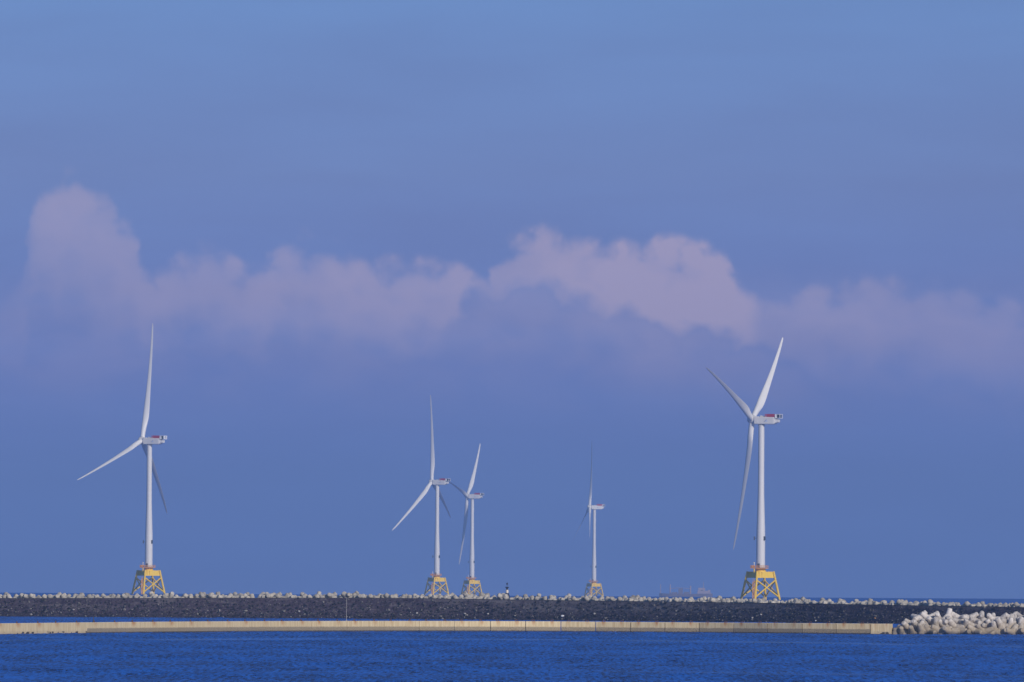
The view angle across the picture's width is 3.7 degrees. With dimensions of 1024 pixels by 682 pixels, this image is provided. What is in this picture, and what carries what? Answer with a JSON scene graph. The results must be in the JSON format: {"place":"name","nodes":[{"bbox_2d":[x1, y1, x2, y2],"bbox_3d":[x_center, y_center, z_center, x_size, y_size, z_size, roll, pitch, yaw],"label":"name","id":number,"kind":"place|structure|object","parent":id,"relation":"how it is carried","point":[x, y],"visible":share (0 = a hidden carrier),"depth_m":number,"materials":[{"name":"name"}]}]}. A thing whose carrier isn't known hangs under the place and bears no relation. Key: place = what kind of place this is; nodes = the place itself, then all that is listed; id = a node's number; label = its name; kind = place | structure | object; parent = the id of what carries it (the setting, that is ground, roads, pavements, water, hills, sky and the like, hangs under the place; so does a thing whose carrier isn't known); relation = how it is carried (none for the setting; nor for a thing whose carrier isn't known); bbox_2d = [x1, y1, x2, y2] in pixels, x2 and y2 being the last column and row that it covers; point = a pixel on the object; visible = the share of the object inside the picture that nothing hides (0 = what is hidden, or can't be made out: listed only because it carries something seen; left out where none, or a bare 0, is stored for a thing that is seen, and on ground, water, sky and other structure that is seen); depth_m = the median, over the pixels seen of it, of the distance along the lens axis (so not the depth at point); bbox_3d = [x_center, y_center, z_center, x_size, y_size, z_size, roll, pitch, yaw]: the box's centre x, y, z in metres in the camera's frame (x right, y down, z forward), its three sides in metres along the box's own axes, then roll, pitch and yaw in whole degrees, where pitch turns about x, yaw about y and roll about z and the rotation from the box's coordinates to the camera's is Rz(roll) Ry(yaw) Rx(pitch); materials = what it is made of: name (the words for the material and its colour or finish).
{"place":"outdoors","nodes":[
{"label":"outdoors","id":0,"kind":"place"},
{"bbox_2d":[0,593,1023,681],"bbox_3d":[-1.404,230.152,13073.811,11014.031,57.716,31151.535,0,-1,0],"label":"sea","id":1,"kind":"structure","parent":0,"point":[419,656],"depth_m":2636.25,"materials":[{"name":"liquid"}]},
{"bbox_2d":[77,323,166,593],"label":"wind turbine","id":2,"kind":"object","parent":1,"relation":"in","point":[148,566],"visible":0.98,"depth_m":11736.15,"materials":[{"name":"grey metal"}]},
{"bbox_2d":[392,395,450,594],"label":"wind turbine","id":3,"kind":"object","parent":1,"relation":"in","point":[436,483],"visible":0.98,"depth_m":15944.15,"materials":[{"name":"grey metal"}]},
{"bbox_2d":[0,619,892,633],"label":"harbour wall","id":4,"kind":"structure","parent":1,"relation":"in","point":[353,625],"depth_m":3670.21,"materials":[{"name":"concrete"}]},
{"bbox_2d":[448,445,483,594],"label":"wind turbine","id":5,"kind":"object","parent":1,"relation":"in","point":[471,578],"visible":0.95,"depth_m":18080.92,"materials":[{"name":"grey metal"}]},
{"bbox_2d":[0,598,1023,623],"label":"breakwater","id":6,"kind":"object","parent":1,"relation":"in","point":[574,609],"visible":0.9,"depth_m":4606.16,"materials":[{"name":"concrete"}]},
{"bbox_2d":[23,593,32,597],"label":"tetrapod","id":7,"kind":"object","parent":6,"relation":"on","point":[27,595],"visible":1,"depth_m":4659.26,"materials":[{"name":"concrete"}]},
{"bbox_2d":[51,594,60,597],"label":"tetrapod","id":8,"kind":"object","parent":6,"relation":"on","point":[56,596],"visible":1,"depth_m":4656.58,"materials":[{"name":"concrete"}]},
{"bbox_2d":[75,593,84,597],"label":"tetrapod","id":9,"kind":"object","parent":6,"relation":"on","point":[80,595],"visible":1,"depth_m":4655.27,"materials":[{"name":"concrete"}]},
{"bbox_2d":[183,593,192,597],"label":"tetrapod","id":10,"kind":"object","parent":6,"relation":"on","point":[185,595],"visible":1,"depth_m":4646.13,"materials":[{"name":"concrete"}]},
{"bbox_2d":[208,592,216,597],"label":"tetrapod","id":11,"kind":"object","parent":6,"relation":"on","point":[211,595],"visible":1,"depth_m":4643.71,"materials":[{"name":"concrete"}]},
{"bbox_2d":[264,592,274,597],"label":"tetrapod","id":12,"kind":"object","parent":6,"relation":"on","point":[268,595],"visible":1,"depth_m":4639.83,"materials":[{"name":"concrete"}]},
{"bbox_2d":[323,593,332,597],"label":"tetrapod","id":13,"kind":"object","parent":6,"relation":"on","point":[328,595],"visible":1,"depth_m":4633.40,"materials":[{"name":"concrete"}]},
{"bbox_2d":[341,592,350,597],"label":"tetrapod","id":14,"kind":"object","parent":6,"relation":"on","point":[345,595],"visible":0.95,"depth_m":4631.79,"materials":[{"name":"concrete"}]},
{"bbox_2d":[384,593,393,597],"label":"tetrapod","id":15,"kind":"object","parent":6,"relation":"on","point":[386,595],"visible":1,"depth_m":4626.64,"materials":[{"name":"concrete"}]},
{"bbox_2d":[463,592,473,597],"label":"tetrapod","id":16,"kind":"object","parent":6,"relation":"on","point":[471,595],"visible":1,"depth_m":4618.10,"materials":[{"name":"concrete"}]},
{"bbox_2d":[479,594,488,598],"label":"tetrapod","id":17,"kind":"object","parent":6,"relation":"on","point":[484,597],"visible":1,"depth_m":4610.66,"materials":[{"name":"concrete"}]},
{"bbox_2d":[497,593,507,598],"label":"tetrapod","id":18,"kind":"object","parent":6,"relation":"on","point":[500,596],"visible":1,"depth_m":4605.39,"materials":[{"name":"concrete"}]},
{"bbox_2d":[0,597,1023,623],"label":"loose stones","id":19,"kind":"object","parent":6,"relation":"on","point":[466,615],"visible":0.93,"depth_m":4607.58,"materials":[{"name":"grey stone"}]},
{"bbox_2d":[594,596,603,600],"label":"tetrapod","id":20,"kind":"object","parent":6,"relation":"on","point":[600,598],"visible":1,"depth_m":4577.67,"materials":[{"name":"concrete"}]},
{"bbox_2d":[606,597,616,600],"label":"tetrapod","id":21,"kind":"object","parent":6,"relation":"on","point":[610,599],"visible":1,"depth_m":4572.72,"materials":[{"name":"concrete"}]},
{"bbox_2d":[627,597,638,600],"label":"tetrapod","id":22,"kind":"object","parent":6,"relation":"on","point":[632,598],"visible":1,"depth_m":4565.25,"materials":[{"name":"concrete"}]},
{"bbox_2d":[673,597,682,601],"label":"tetrapod","id":23,"kind":"object","parent":6,"relation":"on","point":[676,599],"visible":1,"depth_m":4548.56,"materials":[{"name":"concrete"}]},
{"bbox_2d":[709,597,719,601],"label":"tetrapod","id":24,"kind":"object","parent":6,"relation":"on","point":[711,599],"visible":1,"depth_m":4533.92,"materials":[{"name":"concrete"}]},
{"bbox_2d":[752,598,761,602],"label":"tetrapod","id":25,"kind":"object","parent":6,"relation":"on","point":[754,600],"visible":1,"depth_m":4516.45,"materials":[{"name":"concrete"}]},
{"bbox_2d":[770,598,779,602],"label":"tetrapod","id":26,"kind":"object","parent":6,"relation":"on","point":[774,600],"visible":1,"depth_m":4509.38,"materials":[{"name":"concrete"}]},
{"bbox_2d":[822,599,831,603],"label":"tetrapod","id":27,"kind":"object","parent":6,"relation":"on","point":[828,601],"visible":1,"depth_m":4486.44,"materials":[{"name":"concrete"}]},
{"bbox_2d":[896,599,907,604],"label":"tetrapod","id":28,"kind":"object","parent":6,"relation":"on","point":[899,602],"visible":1,"depth_m":4455.73,"materials":[{"name":"concrete"}]},
{"bbox_2d":[927,599,932,605],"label":"tetrapod","id":29,"kind":"object","parent":6,"relation":"on","point":[929,601],"visible":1,"depth_m":4443.28,"materials":[{"name":"concrete"}]},
{"bbox_2d":[576,451,604,595],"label":"wind turbine","id":30,"kind":"object","parent":1,"relation":"in","point":[592,583],"visible":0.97,"depth_m":19962.52,"materials":[{"name":"grey metal"}]},
{"bbox_2d":[659,582,712,596],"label":"cargo ship","id":31,"kind":"object","parent":1,"relation":"on","point":[701,592],"visible":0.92,"depth_m":22491.46,"materials":[{"name":"grey metal"}]},
{"bbox_2d":[706,337,782,599],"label":"wind turbine","id":32,"kind":"object","parent":1,"relation":"in","point":[759,570],"visible":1,"depth_m":10035.74,"materials":[{"name":"grey metal"}]},
{"bbox_2d":[0,0,1023,598],"label":"sky","id":33,"kind":"structure","parent":0,"point":[546,222],"materials":[{"name":"blue"}]},
{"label":"rubble mound","id":34,"kind":"object","parent":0,"visible":0},
{"bbox_2d":[898,626,903,633],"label":"tetrapod","id":35,"kind":"object","parent":34,"relation":"on","point":[900,630],"visible":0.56,"depth_m":3668.27,"materials":[{"name":"concrete"}]},
{"bbox_2d":[901,621,911,629],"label":"tetrapod","id":36,"kind":"object","parent":34,"relation":"on","point":[905,625],"visible":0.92,"depth_m":3669.32,"materials":[{"name":"concrete"}]},
{"bbox_2d":[907,625,917,633],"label":"tetrapod","id":37,"kind":"object","parent":34,"relation":"on","point":[910,630],"visible":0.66,"depth_m":3668.13,"materials":[{"name":"concrete"}]},
{"bbox_2d":[911,619,917,630],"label":"tetrapod","id":38,"kind":"object","parent":34,"relation":"on","point":[914,623],"visible":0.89,"depth_m":3669.28,"materials":[{"name":"concrete"}]},
{"bbox_2d":[911,610,927,620],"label":"tetrapod","id":39,"kind":"object","parent":34,"relation":"on","point":[915,616],"visible":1,"depth_m":3673.98,"materials":[{"name":"concrete"}]},
{"bbox_2d":[917,623,926,633],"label":"tetrapod","id":40,"kind":"object","parent":34,"relation":"on","point":[921,629],"visible":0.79,"depth_m":3668.29,"materials":[{"name":"concrete"}]},
{"bbox_2d":[917,617,928,624],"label":"tetrapod","id":41,"kind":"object","parent":34,"relation":"on","point":[922,622],"visible":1,"depth_m":3672.20,"materials":[{"name":"concrete"}]},
{"bbox_2d":[921,618,930,627],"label":"tetrapod","id":42,"kind":"object","parent":34,"relation":"on","point":[926,625],"visible":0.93,"depth_m":3670.26,"materials":[{"name":"concrete"}]},
{"bbox_2d":[920,611,935,619],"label":"tetrapod","id":43,"kind":"object","parent":34,"relation":"on","point":[924,615],"visible":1,"depth_m":3673.89,"materials":[{"name":"concrete"}]},
{"bbox_2d":[922,624,936,633],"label":"tetrapod","id":44,"kind":"object","parent":34,"relation":"on","point":[929,630],"visible":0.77,"depth_m":3668.20,"materials":[{"name":"concrete"}]},
{"bbox_2d":[926,616,932,624],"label":"tetrapod","id":45,"kind":"object","parent":34,"relation":"on","point":[929,620],"visible":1,"depth_m":3671.42,"materials":[{"name":"concrete"}]},
{"bbox_2d":[930,617,940,627],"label":"tetrapod","id":46,"kind":"object","parent":34,"relation":"on","point":[935,621],"visible":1,"depth_m":3670.37,"materials":[{"name":"concrete"}]},
{"bbox_2d":[935,611,941,617],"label":"tetrapod","id":47,"kind":"object","parent":34,"relation":"on","point":[937,614],"visible":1,"depth_m":3672.36,"materials":[{"name":"concrete"}]},
{"bbox_2d":[930,625,949,633],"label":"tetrapod","id":48,"kind":"object","parent":34,"relation":"on","point":[939,630],"visible":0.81,"depth_m":3668.59,"materials":[{"name":"concrete"}]},
{"bbox_2d":[938,614,948,624],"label":"tetrapod","id":49,"kind":"object","parent":34,"relation":"on","point":[945,621],"visible":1,"depth_m":3671.03,"materials":[{"name":"concrete"}]},
{"bbox_2d":[938,619,951,627],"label":"tetrapod","id":50,"kind":"object","parent":34,"relation":"on","point":[941,624],"visible":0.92,"depth_m":3670.79,"materials":[{"name":"concrete"}]},
{"bbox_2d":[946,608,951,617],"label":"tetrapod","id":51,"kind":"object","parent":34,"relation":"on","point":[949,612],"visible":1,"depth_m":3673.53,"materials":[{"name":"concrete"}]},
{"bbox_2d":[942,624,959,633],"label":"tetrapod","id":52,"kind":"object","parent":34,"relation":"on","point":[945,629],"visible":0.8,"depth_m":3668.48,"materials":[{"name":"concrete"}]},
{"bbox_2d":[948,619,964,627],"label":"tetrapod","id":53,"kind":"object","parent":34,"relation":"on","point":[952,623],"visible":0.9,"depth_m":3670.34,"materials":[{"name":"concrete"}]},
{"bbox_2d":[952,617,963,623],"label":"tetrapod","id":54,"kind":"object","parent":34,"relation":"on","point":[957,621],"visible":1,"depth_m":3672.24,"materials":[{"name":"concrete"}]},
{"bbox_2d":[951,623,966,633],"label":"tetrapod","id":55,"kind":"object","parent":34,"relation":"on","point":[962,630],"visible":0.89,"depth_m":3668.99,"materials":[{"name":"concrete"}]},
{"bbox_2d":[952,611,966,618],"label":"tetrapod","id":56,"kind":"object","parent":34,"relation":"on","point":[956,615],"visible":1,"depth_m":3674.07,"materials":[{"name":"concrete"}]},
{"bbox_2d":[962,618,968,626],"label":"tetrapod","id":57,"kind":"object","parent":34,"relation":"on","point":[965,623],"visible":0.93,"depth_m":3669.67,"materials":[{"name":"concrete"}]},
{"bbox_2d":[961,612,978,618],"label":"tetrapod","id":58,"kind":"object","parent":34,"relation":"on","point":[975,614],"visible":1,"depth_m":3673.54,"materials":[{"name":"concrete"}]},
{"bbox_2d":[966,624,982,633],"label":"tetrapod","id":59,"kind":"object","parent":34,"relation":"on","point":[974,630],"visible":0.73,"depth_m":3669.18,"materials":[{"name":"concrete"}]},
{"bbox_2d":[969,615,981,623],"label":"tetrapod","id":60,"kind":"object","parent":34,"relation":"on","point":[977,621],"visible":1,"depth_m":3672.48,"materials":[{"name":"concrete"}]},
{"bbox_2d":[977,611,983,618],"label":"tetrapod","id":61,"kind":"object","parent":34,"relation":"on","point":[981,615],"visible":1,"depth_m":3672.75,"materials":[{"name":"concrete"}]},
{"bbox_2d":[981,617,985,627],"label":"tetrapod","id":62,"kind":"object","parent":34,"relation":"on","point":[983,624],"visible":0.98,"depth_m":3670.86,"materials":[{"name":"concrete"}]},
{"bbox_2d":[976,624,993,633],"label":"tetrapod","id":63,"kind":"object","parent":34,"relation":"on","point":[988,630],"visible":0.62,"depth_m":3669.44,"materials":[{"name":"concrete"}]},
{"bbox_2d":[987,613,995,618],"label":"tetrapod","id":64,"kind":"object","parent":34,"relation":"on","point":[990,616],"visible":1,"depth_m":3673.30,"materials":[{"name":"concrete"}]},
{"bbox_2d":[985,619,999,630],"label":"tetrapod","id":65,"kind":"object","parent":34,"relation":"on","point":[988,621],"visible":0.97,"depth_m":3670.86,"materials":[{"name":"concrete"}]},
{"bbox_2d":[989,621,1000,633],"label":"tetrapod","id":66,"kind":"object","parent":34,"relation":"on","point":[994,626],"visible":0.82,"depth_m":3669.74,"materials":[{"name":"concrete"}]},
{"bbox_2d":[993,613,1007,618],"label":"tetrapod","id":67,"kind":"object","parent":34,"relation":"on","point":[1004,615],"visible":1,"depth_m":3673.88,"materials":[{"name":"concrete"}]},
{"bbox_2d":[995,617,1007,628],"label":"tetrapod","id":68,"kind":"object","parent":34,"relation":"on","point":[999,622],"visible":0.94,"depth_m":3671.09,"materials":[{"name":"concrete"}]},
{"bbox_2d":[1000,626,1006,633],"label":"tetrapod","id":69,"kind":"object","parent":34,"relation":"on","point":[1003,630],"visible":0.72,"depth_m":3669.27,"materials":[{"name":"concrete"}]},
{"bbox_2d":[1000,613,1013,622],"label":"tetrapod","id":70,"kind":"object","parent":34,"relation":"on","point":[1006,619],"visible":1,"depth_m":3672.75,"materials":[{"name":"concrete"}]},
{"bbox_2d":[1006,617,1013,628],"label":"tetrapod","id":71,"kind":"object","parent":34,"relation":"on","point":[1010,623],"visible":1,"depth_m":3671.44,"materials":[{"name":"concrete"}]},
{"bbox_2d":[1006,623,1018,634],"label":"tetrapod","id":72,"kind":"object","parent":34,"relation":"on","point":[1011,631],"visible":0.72,"depth_m":3669.58,"materials":[{"name":"concrete"}]},
{"bbox_2d":[1013,614,1017,623],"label":"tetrapod","id":73,"kind":"object","parent":34,"relation":"on","point":[1014,619],"visible":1,"depth_m":3673.49,"materials":[{"name":"concrete"}]},
{"bbox_2d":[1015,623,1023,633],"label":"tetrapod","id":74,"kind":"object","parent":34,"relation":"on","point":[1020,630],"visible":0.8,"depth_m":3669.64,"materials":[{"name":"concrete"}]},
{"bbox_2d":[1016,617,1023,629],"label":"tetrapod","id":75,"kind":"object","parent":34,"relation":"on","point":[1021,620],"visible":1,"depth_m":3671.76,"materials":[{"name":"concrete"}]},
{"bbox_2d":[1016,611,1023,620],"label":"tetrapod","id":76,"kind":"object","parent":34,"relation":"on","point":[1018,614],"visible":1,"depth_m":3675.19,"materials":[{"name":"concrete"}]}
]}

